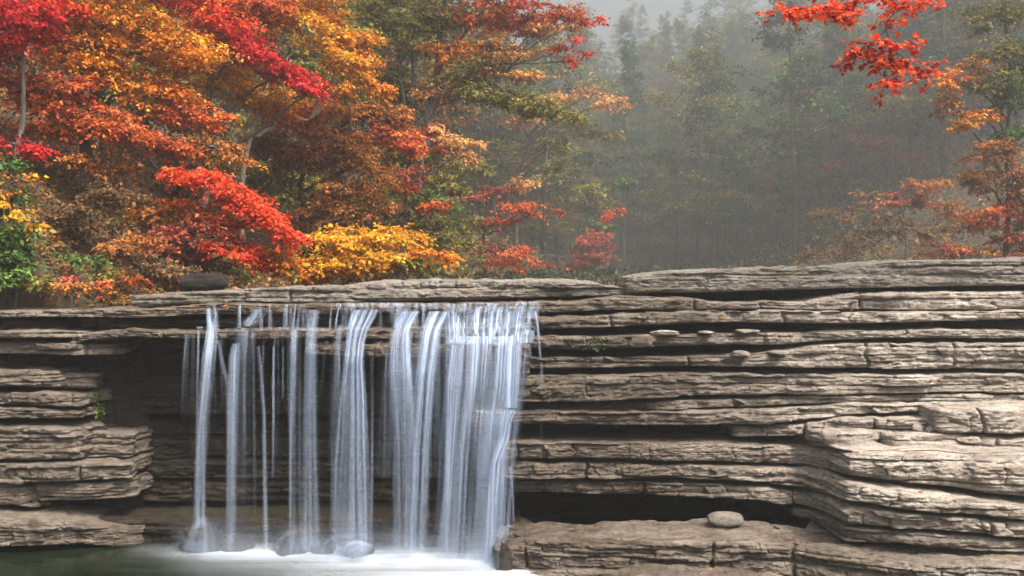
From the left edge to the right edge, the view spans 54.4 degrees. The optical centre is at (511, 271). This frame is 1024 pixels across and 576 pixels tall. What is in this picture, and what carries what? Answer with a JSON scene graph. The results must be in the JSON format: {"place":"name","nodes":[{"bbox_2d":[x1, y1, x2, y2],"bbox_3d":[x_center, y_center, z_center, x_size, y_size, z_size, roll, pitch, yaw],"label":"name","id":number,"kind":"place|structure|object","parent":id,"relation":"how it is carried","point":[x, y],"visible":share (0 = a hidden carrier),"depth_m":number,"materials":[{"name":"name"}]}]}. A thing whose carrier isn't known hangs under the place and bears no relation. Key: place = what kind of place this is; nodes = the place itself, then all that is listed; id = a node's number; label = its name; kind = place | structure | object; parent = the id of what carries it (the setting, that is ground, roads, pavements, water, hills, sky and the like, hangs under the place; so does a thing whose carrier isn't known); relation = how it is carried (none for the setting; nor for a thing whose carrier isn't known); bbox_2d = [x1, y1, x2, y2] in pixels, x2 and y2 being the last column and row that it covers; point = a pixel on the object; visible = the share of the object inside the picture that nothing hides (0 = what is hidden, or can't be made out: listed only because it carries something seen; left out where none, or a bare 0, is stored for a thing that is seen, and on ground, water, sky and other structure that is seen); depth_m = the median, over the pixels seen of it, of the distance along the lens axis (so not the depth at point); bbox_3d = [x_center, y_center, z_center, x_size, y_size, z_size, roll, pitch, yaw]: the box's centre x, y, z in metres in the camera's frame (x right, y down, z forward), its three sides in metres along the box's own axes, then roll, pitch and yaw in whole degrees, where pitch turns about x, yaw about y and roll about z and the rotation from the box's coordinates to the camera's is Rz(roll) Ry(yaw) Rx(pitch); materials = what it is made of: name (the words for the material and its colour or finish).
{"place":"outdoors","nodes":[
{"label":"outdoors","id":0,"kind":"place"},
{"bbox_2d":[0,514,825,575],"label":"water","id":1,"kind":"structure","parent":0,"point":[155,559],"depth_m":13.59,"materials":[{"name":"white liquid"}]},
{"bbox_2d":[178,519,222,553],"bbox_3d":[-4.406,3.743,14.047,0.622,0.446,0.471,0,0,0],"label":"wet boulder","id":2,"kind":"object","parent":1,"relation":"in","point":[201,535],"visible":0.94,"depth_m":13.89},
{"bbox_2d":[220,532,256,551],"bbox_3d":[-3.875,3.870,14.108,0.382,0.298,0.495,0,0,31],"label":"wet boulder","id":3,"kind":"object","parent":1,"relation":"in","point":[237,542],"visible":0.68,"depth_m":13.98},
{"bbox_2d":[273,528,313,558],"bbox_3d":[-3.097,3.838,14.029,0.563,0.364,0.622,0,0,-23],"label":"wet boulder","id":4,"kind":"object","parent":1,"relation":"in","point":[291,541],"visible":0.84,"depth_m":13.83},
{"bbox_2d":[310,537,335,553],"bbox_3d":[-2.645,3.869,13.954,0.353,0.264,0.347,0,0,0],"label":"wet boulder","id":5,"kind":"object","parent":1,"relation":"in","point":[324,545],"visible":0.72,"depth_m":13.84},
{"bbox_2d":[340,537,374,558],"bbox_3d":[-2.160,3.889,13.860,0.410,0.346,0.514,0,0,41],"label":"wet boulder","id":6,"kind":"object","parent":1,"relation":"in","point":[355,547],"visible":0.69,"depth_m":13.71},
{"bbox_2d":[0,0,1023,318],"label":"ground","id":7,"kind":"structure","parent":0,"point":[34,300],"depth_m":57.98,"materials":[{"name":"brown soil"}]},
{"bbox_2d":[0,149,60,298],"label":"shrub","id":8,"kind":"object","parent":7,"relation":"on","point":[12,256],"visible":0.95,"depth_m":15.13,"materials":[{"name":"green plant"}]},
{"bbox_2d":[0,172,61,318],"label":"sapling","id":9,"kind":"object","parent":7,"relation":"on","point":[14,211],"visible":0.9,"depth_m":15.00,"materials":[{"name":"yellow plant"}]},
{"bbox_2d":[0,0,100,183],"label":"maple tree","id":10,"kind":"object","parent":7,"relation":"on","point":[17,16],"visible":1,"depth_m":17.01,"materials":[{"name":"red plant"}]},
{"bbox_2d":[0,317,162,546],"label":"rock cliff","id":11,"kind":"structure","parent":7,"relation":"on","point":[70,474],"depth_m":14.35,"materials":[{"name":"stone"}]},
{"bbox_2d":[37,172,154,252],"bbox_3d":[-7.207,-0.968,16.913,2.126,1.531,1.705,0,0,0],"label":"bush","id":12,"kind":"object","parent":7,"relation":"on","point":[70,216],"visible":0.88,"depth_m":16.81,"materials":[{"name":"brown plant"}]},
{"bbox_2d":[0,0,225,197],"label":"oak tree","id":13,"kind":"object","parent":7,"relation":"on","point":[51,67],"visible":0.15,"depth_m":23.80,"materials":[{"name":"orange plant"}]},
{"bbox_2d":[0,0,268,190],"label":"maple tree","id":14,"kind":"object","parent":7,"relation":"on","point":[97,58],"visible":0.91,"depth_m":18.69,"materials":[{"name":"orange plant"}]},
{"bbox_2d":[90,230,202,294],"bbox_3d":[-6.036,-0.019,16.416,1.880,1.364,1.359,0,0,-9],"label":"bush","id":15,"kind":"object","parent":7,"relation":"on","point":[118,252],"visible":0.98,"depth_m":16.24,"materials":[{"name":"orange plant"}]},
{"bbox_2d":[0,65,352,318],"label":"undergrowth","id":16,"kind":"object","parent":7,"relation":"on","point":[127,287],"visible":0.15,"depth_m":18.54,"materials":[{"name":"plant"}]},
{"bbox_2d":[119,160,314,290],"bbox_3d":[-5.228,-0.665,17.514,3.691,2.596,2.147,0,0,0],"label":"maple tree","id":17,"kind":"object","parent":7,"relation":"on","point":[227,241],"visible":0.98,"depth_m":17.27,"materials":[{"name":"red plant"}]},
{"bbox_2d":[139,0,336,235],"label":"maple tree","id":18,"kind":"object","parent":7,"relation":"on","point":[222,22],"visible":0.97,"depth_m":20.96,"materials":[{"name":"red plant"}]},
{"bbox_2d":[169,256,306,288],"bbox_3d":[-5.005,0.169,18.535,2.599,1.188,1.463,0,0,0],"label":"bush","id":19,"kind":"object","parent":7,"relation":"on","point":[230,269],"visible":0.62,"depth_m":18.30,"materials":[{"name":"orange plant"}]},
{"bbox_2d":[139,4,400,247],"bbox_3d":[-6.724,-4.021,27.300,7.410,7.072,4.206,0,0,0],"label":"oak tree","id":20,"kind":"object","parent":7,"relation":"on","point":[299,56],"visible":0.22,"depth_m":27.05,"materials":[{"name":"orange plant"}]},
{"bbox_2d":[186,0,398,253],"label":"maple tree","id":21,"kind":"object","parent":7,"relation":"on","point":[341,64],"visible":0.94,"depth_m":21.97,"materials":[{"name":"orange plant"}]},
{"bbox_2d":[99,337,559,546],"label":"rock wall","id":22,"kind":"structure","parent":7,"relation":"on","point":[265,440],"depth_m":15.11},
{"bbox_2d":[230,94,433,273],"bbox_3d":[-4.362,-1.986,23.640,5.037,4.601,2.743,0,0,0],"label":"beech tree","id":23,"kind":"object","parent":7,"relation":"on","point":[331,151],"visible":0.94,"depth_m":23.45,"materials":[{"name":"brown plant"}]},
{"bbox_2d":[282,220,468,285],"bbox_3d":[-2.519,-0.088,18.528,3.426,1.763,2.052,0,0,0],"label":"maple tree","id":24,"kind":"object","parent":7,"relation":"on","point":[322,260],"visible":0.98,"depth_m":18.34,"materials":[{"name":"yellow plant"}]},
{"bbox_2d":[310,0,486,282],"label":"oak tree","id":25,"kind":"object","parent":7,"relation":"on","point":[374,10],"visible":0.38,"depth_m":28.39,"materials":[{"name":"green plant"}]},
{"bbox_2d":[296,0,503,219],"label":"forest tree","id":26,"kind":"object","parent":7,"relation":"on","point":[432,70],"visible":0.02,"depth_m":41.32,"materials":[{"name":"green plant"}]},
{"bbox_2d":[321,0,511,219],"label":"forest tree","id":27,"kind":"object","parent":7,"relation":"on","point":[449,126],"visible":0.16,"depth_m":48.09,"materials":[{"name":"green plant"}]},
{"bbox_2d":[355,122,490,279],"bbox_3d":[-2.434,-1.657,26.042,3.939,4.679,2.440,0,0,0],"label":"maple tree","id":28,"kind":"object","parent":7,"relation":"on","point":[458,190],"visible":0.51,"depth_m":26.05,"materials":[{"name":"orange plant"}]},
{"bbox_2d":[435,11,549,217],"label":"forest tree","id":29,"kind":"object","parent":7,"relation":"on","point":[501,128],"visible":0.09,"depth_m":89.24,"materials":[{"name":"green plant"}]},
{"bbox_2d":[377,0,609,278],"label":"hickory tree","id":30,"kind":"object","parent":7,"relation":"on","point":[431,20],"visible":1,"depth_m":27.88,"materials":[{"name":"green plant"}]},
{"bbox_2d":[427,156,566,279],"bbox_3d":[-0.840,-2.365,43.506,6.594,5.839,5.011,0,0,0],"label":"maple tree","id":31,"kind":"object","parent":7,"relation":"on","point":[485,223],"visible":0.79,"depth_m":43.73,"materials":[{"name":"red plant"}]},
{"bbox_2d":[435,28,564,244],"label":"forest tree","id":32,"kind":"object","parent":7,"relation":"on","point":[500,199],"visible":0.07,"depth_m":92.93,"materials":[{"name":"green plant"}]},
{"bbox_2d":[433,14,568,244],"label":"forest tree","id":33,"kind":"object","parent":7,"relation":"on","point":[491,153],"visible":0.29,"depth_m":81.62,"materials":[{"name":"green plant"}]},
{"bbox_2d":[0,0,1023,305],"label":"undergrowth","id":34,"kind":"object","parent":7,"relation":"on","point":[612,272],"visible":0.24,"depth_m":85.51,"materials":[{"name":"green plant"}]},
{"bbox_2d":[464,85,579,210],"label":"forest tree","id":35,"kind":"object","parent":7,"relation":"on","point":[479,206],"visible":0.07,"depth_m":102.18,"materials":[{"name":"green plant"}]},
{"bbox_2d":[445,0,632,264],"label":"forest tree","id":36,"kind":"object","parent":7,"relation":"on","point":[581,160],"visible":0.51,"depth_m":88.65,"materials":[{"name":"green plant"}]},
{"bbox_2d":[496,118,592,237],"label":"forest tree","id":37,"kind":"object","parent":7,"relation":"on","point":[549,216],"visible":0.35,"depth_m":97.82,"materials":[{"name":"green plant"}]},
{"bbox_2d":[496,127,592,257],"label":"forest tree","id":38,"kind":"object","parent":7,"relation":"on","point":[573,206],"visible":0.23,"depth_m":105.43,"materials":[{"name":"green plant"}]},
{"bbox_2d":[473,84,638,271],"bbox_3d":[2.549,-5.441,60.115,10.157,11.753,5.214,0,0,11],"label":"ash tree","id":39,"kind":"object","parent":7,"relation":"on","point":[564,149],"visible":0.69,"depth_m":59.89,"materials":[{"name":"green plant"}]},
{"bbox_2d":[511,118,613,265],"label":"forest tree","id":40,"kind":"object","parent":7,"relation":"on","point":[555,239],"visible":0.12,"depth_m":113.36,"materials":[{"name":"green plant"}]},
{"bbox_2d":[506,203,627,274],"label":"dogwood tree","id":41,"kind":"object","parent":7,"relation":"on","point":[597,257],"visible":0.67,"depth_m":69.55,"materials":[{"name":"red plant"}]},
{"bbox_2d":[562,23,607,139],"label":"forest tree","id":42,"kind":"object","parent":7,"relation":"on","point":[577,47],"visible":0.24,"depth_m":191.54,"materials":[{"name":"grey plant"}]},
{"bbox_2d":[563,105,625,253],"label":"forest tree","id":43,"kind":"object","parent":7,"relation":"on","point":[591,173],"visible":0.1,"depth_m":137.29,"materials":[{"name":"green plant"}]},
{"bbox_2d":[551,163,643,266],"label":"birch tree","id":44,"kind":"object","parent":7,"relation":"on","point":[594,189],"visible":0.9,"depth_m":84.78,"materials":[{"name":"orange plant"}]},
{"bbox_2d":[570,31,624,150],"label":"forest tree","id":45,"kind":"object","parent":7,"relation":"on","point":[598,52],"visible":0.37,"depth_m":205.49,"materials":[{"name":"grey plant"}]},
{"bbox_2d":[585,85,653,231],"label":"forest tree","id":46,"kind":"object","parent":7,"relation":"on","point":[628,113],"visible":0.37,"depth_m":146.75,"materials":[{"name":"green plant"}]},
{"bbox_2d":[595,14,655,173],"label":"forest tree","id":47,"kind":"object","parent":7,"relation":"on","point":[626,25],"visible":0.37,"depth_m":186.41,"materials":[{"name":"grey plant"}]},
{"bbox_2d":[609,0,654,62],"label":"forest tree","id":48,"kind":"object","parent":7,"relation":"on","point":[630,14],"visible":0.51,"depth_m":319.91,"materials":[{"name":"grey plant"}]},
{"bbox_2d":[593,39,671,266],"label":"forest tree","id":49,"kind":"object","parent":7,"relation":"on","point":[628,50],"visible":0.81,"depth_m":128.34,"materials":[{"name":"green plant"}]},
{"bbox_2d":[599,89,687,236],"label":"forest tree","id":50,"kind":"object","parent":7,"relation":"on","point":[646,108],"visible":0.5,"depth_m":144.97,"materials":[{"name":"green plant"}]},
{"bbox_2d":[612,26,680,146],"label":"forest tree","id":51,"kind":"object","parent":7,"relation":"on","point":[647,47],"visible":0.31,"depth_m":199.19,"materials":[{"name":"grey plant"}]},
{"bbox_2d":[655,21,679,94],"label":"forest tree","id":52,"kind":"object","parent":7,"relation":"on","point":[666,31],"visible":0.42,"depth_m":205.22,"materials":[{"name":"grey plant"}]},
{"bbox_2d":[634,122,719,257],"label":"forest tree","id":53,"kind":"object","parent":7,"relation":"on","point":[663,143],"visible":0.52,"depth_m":135.61,"materials":[{"name":"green plant"}]},
{"bbox_2d":[629,100,728,239],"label":"forest tree","id":54,"kind":"object","parent":7,"relation":"on","point":[675,108],"visible":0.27,"depth_m":144.22,"materials":[{"name":"green plant"}]},
{"bbox_2d":[656,24,732,205],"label":"forest tree","id":55,"kind":"object","parent":7,"relation":"on","point":[699,37],"visible":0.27,"depth_m":158.35,"materials":[{"name":"grey plant"}]},
{"bbox_2d":[674,10,731,66],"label":"forest tree","id":56,"kind":"object","parent":7,"relation":"on","point":[710,20],"visible":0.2,"depth_m":203.91,"materials":[{"name":"grey plant"}]},
{"bbox_2d":[639,70,775,264],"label":"forest tree","id":57,"kind":"object","parent":7,"relation":"on","point":[727,109],"visible":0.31,"depth_m":127.00,"materials":[{"name":"green plant"}]},
{"bbox_2d":[624,28,796,266],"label":"forest tree","id":58,"kind":"object","parent":7,"relation":"on","point":[696,68],"visible":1,"depth_m":102.45,"materials":[{"name":"green plant"}]},
{"bbox_2d":[663,44,760,265],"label":"forest tree","id":59,"kind":"object","parent":7,"relation":"on","point":[713,142],"visible":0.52,"depth_m":110.05,"materials":[{"name":"green plant"}]},
{"bbox_2d":[675,92,779,266],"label":"forest tree","id":60,"kind":"object","parent":7,"relation":"on","point":[726,205],"visible":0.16,"depth_m":130.76,"materials":[{"name":"green plant"}]},
{"bbox_2d":[695,0,760,53],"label":"forest tree","id":61,"kind":"object","parent":7,"relation":"on","point":[712,5],"visible":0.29,"depth_m":248.72,"materials":[{"name":"grey plant"}]},
{"bbox_2d":[689,87,783,238],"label":"forest tree","id":62,"kind":"object","parent":7,"relation":"on","point":[737,206],"visible":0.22,"depth_m":140.50,"materials":[{"name":"green plant"}]},
{"bbox_2d":[719,19,753,121],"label":"forest tree","id":63,"kind":"object","parent":7,"relation":"on","point":[731,29],"visible":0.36,"depth_m":180.55,"materials":[{"name":"grey plant"}]},
{"bbox_2d":[464,308,1023,551],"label":"rock cliff","id":64,"kind":"structure","parent":7,"relation":"on","point":[637,418],"depth_m":13.93,"materials":[{"name":"stone"}]},
{"bbox_2d":[197,308,538,575],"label":"waterfall","id":65,"kind":"structure","parent":64,"relation":"on","point":[485,567],"depth_m":13.63,"materials":[{"name":"liquid"}]},
{"bbox_2d":[0,285,1023,374],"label":"overhanging ledge","id":66,"kind":"object","parent":64,"relation":"on","point":[328,323],"visible":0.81,"depth_m":14.27,"materials":[{"name":"stone"}]},
{"bbox_2d":[49,251,125,296],"bbox_3d":[-6.633,0.128,15.721,1.298,0.941,0.739,0,0,18],"label":"bush","id":67,"kind":"object","parent":66,"relation":"on","point":[75,259],"visible":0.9,"depth_m":15.68,"materials":[{"name":"green plant"}]},
{"bbox_2d":[29,264,154,317],"bbox_3d":[-6.486,0.926,15.210,1.868,2.108,1.090,0,0,0],"label":"bush","id":68,"kind":"object","parent":66,"relation":"on","point":[87,286],"visible":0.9,"depth_m":15.16,"materials":[{"name":"orange plant"}]},
{"bbox_2d":[130,287,259,305],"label":"capping slab","id":69,"kind":"structure","parent":66,"relation":"on","point":[224,295],"depth_m":14.99,"materials":[{"name":"stone"}]},
{"bbox_2d":[179,273,227,290],"bbox_3d":[-4.892,0.161,15.915,0.723,0.301,0.628,0,0,0],"label":"boulder","id":70,"kind":"object","parent":69,"relation":"on","point":[203,281],"visible":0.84,"depth_m":15.67,"materials":[{"name":"black stone"}]},
{"bbox_2d":[240,284,367,302],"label":"capping slab","id":71,"kind":"structure","parent":66,"relation":"on","point":[317,293],"depth_m":14.91,"materials":[{"name":"stone"}]},
{"bbox_2d":[346,278,647,300],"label":"capping slab","id":72,"kind":"structure","parent":66,"relation":"on","point":[435,289],"depth_m":14.96,"materials":[{"name":"stone"}]},
{"bbox_2d":[617,257,1023,292],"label":"capping slab","id":73,"kind":"structure","parent":66,"relation":"on","point":[926,273],"depth_m":14.66,"materials":[{"name":"stone"}]},
{"bbox_2d":[717,0,779,96],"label":"forest tree","id":74,"kind":"object","parent":7,"relation":"on","point":[747,20],"visible":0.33,"depth_m":196.90,"materials":[{"name":"grey plant"}]},
{"bbox_2d":[491,517,1023,575],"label":"base ledge","id":75,"kind":"object","parent":7,"relation":"on","point":[698,547],"visible":0.94,"depth_m":12.90,"materials":[{"name":"stone"}]},
{"bbox_2d":[493,543,512,570],"bbox_3d":[-0.097,3.866,13.205,0.283,0.518,0.404,0,0,-14],"label":"wet boulder","id":76,"kind":"object","parent":75,"relation":"on","point":[503,560],"visible":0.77,"depth_m":13.05,"materials":[{"name":"brown stone"}]},
{"bbox_2d":[707,511,743,526],"bbox_3d":[2.908,3.364,13.546,0.492,0.186,0.405,0,0,0],"label":"boulder","id":77,"kind":"object","parent":75,"relation":"on","point":[725,519],"visible":1,"depth_m":13.40,"materials":[{"name":"stone"}]},
{"bbox_2d":[724,50,808,211],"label":"forest tree","id":78,"kind":"object","parent":7,"relation":"on","point":[764,65],"visible":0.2,"depth_m":143.70,"materials":[{"name":"green plant"}]},
{"bbox_2d":[714,136,826,249],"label":"forest tree","id":79,"kind":"object","parent":7,"relation":"on","point":[754,217],"visible":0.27,"depth_m":119.68,"materials":[{"name":"green plant"}]},
{"bbox_2d":[727,71,837,212],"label":"forest tree","id":80,"kind":"object","parent":7,"relation":"on","point":[763,110],"visible":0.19,"depth_m":129.70,"materials":[{"name":"green plant"}]},
{"bbox_2d":[731,101,835,251],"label":"forest tree","id":81,"kind":"object","parent":7,"relation":"on","point":[776,113],"visible":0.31,"depth_m":110.54,"materials":[{"name":"green plant"}]},
{"bbox_2d":[718,0,861,264],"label":"forest tree","id":82,"kind":"object","parent":7,"relation":"on","point":[788,81],"visible":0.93,"depth_m":88.93,"materials":[{"name":"green plant"}]},
{"bbox_2d":[755,0,848,132],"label":"forest tree","id":83,"kind":"object","parent":7,"relation":"on","point":[792,27],"visible":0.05,"depth_m":160.56,"materials":[{"name":"grey plant"}]},
{"bbox_2d":[738,84,867,258],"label":"forest tree","id":84,"kind":"object","parent":7,"relation":"on","point":[807,107],"visible":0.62,"depth_m":92.38,"materials":[{"name":"green plant"}]},
{"bbox_2d":[782,203,887,264],"bbox_3d":[16.948,-1.548,51.889,5.988,4.088,4.247,0,0,0],"label":"bush","id":85,"kind":"object","parent":7,"relation":"on","point":[851,247],"visible":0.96,"depth_m":51.55,"materials":[{"name":"grey plant"}]},
{"bbox_2d":[763,13,908,224],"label":"forest tree","id":86,"kind":"object","parent":7,"relation":"on","point":[828,44],"visible":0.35,"depth_m":112.47,"materials":[{"name":"green plant"}]},
{"bbox_2d":[796,0,884,230],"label":"forest tree","id":87,"kind":"object","parent":7,"relation":"on","point":[837,45],"visible":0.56,"depth_m":95.82,"materials":[{"name":"green plant"}]},
{"bbox_2d":[798,70,893,195],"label":"forest tree","id":88,"kind":"object","parent":7,"relation":"on","point":[852,188],"visible":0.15,"depth_m":129.02,"materials":[{"name":"green plant"}]},
{"bbox_2d":[794,28,907,210],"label":"forest tree","id":89,"kind":"object","parent":7,"relation":"on","point":[859,109],"visible":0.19,"depth_m":117.14,"materials":[{"name":"green plant"}]},
{"bbox_2d":[827,12,935,185],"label":"forest tree","id":90,"kind":"object","parent":7,"relation":"on","point":[887,152],"visible":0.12,"depth_m":119.30,"materials":[{"name":"green plant"}]},
{"bbox_2d":[829,78,969,215],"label":"forest tree","id":91,"kind":"object","parent":7,"relation":"on","point":[905,157],"visible":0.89,"depth_m":84.43,"materials":[{"name":"green plant"}]},
{"bbox_2d":[847,177,959,259],"bbox_3d":[17.757,-1.881,45.008,4.973,4.964,3.352,0,0,0],"label":"bush","id":92,"kind":"object","parent":7,"relation":"on","point":[921,184],"visible":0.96,"depth_m":44.81,"materials":[{"name":"red plant"}]},
{"bbox_2d":[869,78,940,177],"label":"forest tree","id":93,"kind":"object","parent":7,"relation":"on","point":[926,139],"visible":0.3,"depth_m":110.72,"materials":[{"name":"green plant"}]},
{"bbox_2d":[853,0,981,196],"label":"forest tree","id":94,"kind":"object","parent":7,"relation":"on","point":[916,24],"visible":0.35,"depth_m":93.33,"materials":[{"name":"green plant"}]},
{"bbox_2d":[858,0,977,171],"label":"forest tree","id":95,"kind":"object","parent":7,"relation":"on","point":[922,80],"visible":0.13,"depth_m":114.36,"materials":[{"name":"green plant"}]},
{"bbox_2d":[844,0,1023,189],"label":"forest tree","id":96,"kind":"object","parent":7,"relation":"on","point":[957,50],"visible":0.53,"depth_m":83.28,"materials":[{"name":"green plant"}]},
{"bbox_2d":[903,197,1001,259],"bbox_3d":[19.270,-1.349,42.788,4.693,3.655,3.287,0,0,-18],"label":"bush","id":97,"kind":"object","parent":7,"relation":"on","point":[952,252],"visible":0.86,"depth_m":42.60,"materials":[{"name":"orange plant"}]},
{"bbox_2d":[887,0,1019,142],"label":"forest tree","id":98,"kind":"object","parent":7,"relation":"on","point":[989,127],"visible":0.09,"depth_m":98.91,"materials":[{"name":"green plant"}]},
{"bbox_2d":[921,0,1023,153],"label":"forest tree","id":99,"kind":"object","parent":7,"relation":"on","point":[974,130],"visible":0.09,"depth_m":102.96,"materials":[{"name":"green plant"}]},
{"bbox_2d":[927,0,1023,254],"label":"maple tree","id":100,"kind":"object","parent":7,"relation":"on","point":[988,218],"visible":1,"depth_m":32.87,"materials":[{"name":"orange plant"}]},
{"bbox_2d":[929,0,1023,128],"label":"forest tree","id":101,"kind":"object","parent":7,"relation":"on","point":[995,30],"visible":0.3,"depth_m":79.55,"materials":[{"name":"green plant"}]},
{"bbox_2d":[965,221,1023,258],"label":"bush","id":102,"kind":"object","parent":7,"relation":"on","point":[1010,239],"visible":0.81,"depth_m":32.96,"materials":[{"name":"red plant"}]},
{"bbox_2d":[408,0,882,72],"label":"sky","id":103,"kind":"structure","parent":0,"point":[607,8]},
{"bbox_2d":[754,0,957,107],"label":"maple tree","id":104,"kind":"object","parent":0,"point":[838,16],"visible":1,"depth_m":9.37,"materials":[{"name":"red plant"}]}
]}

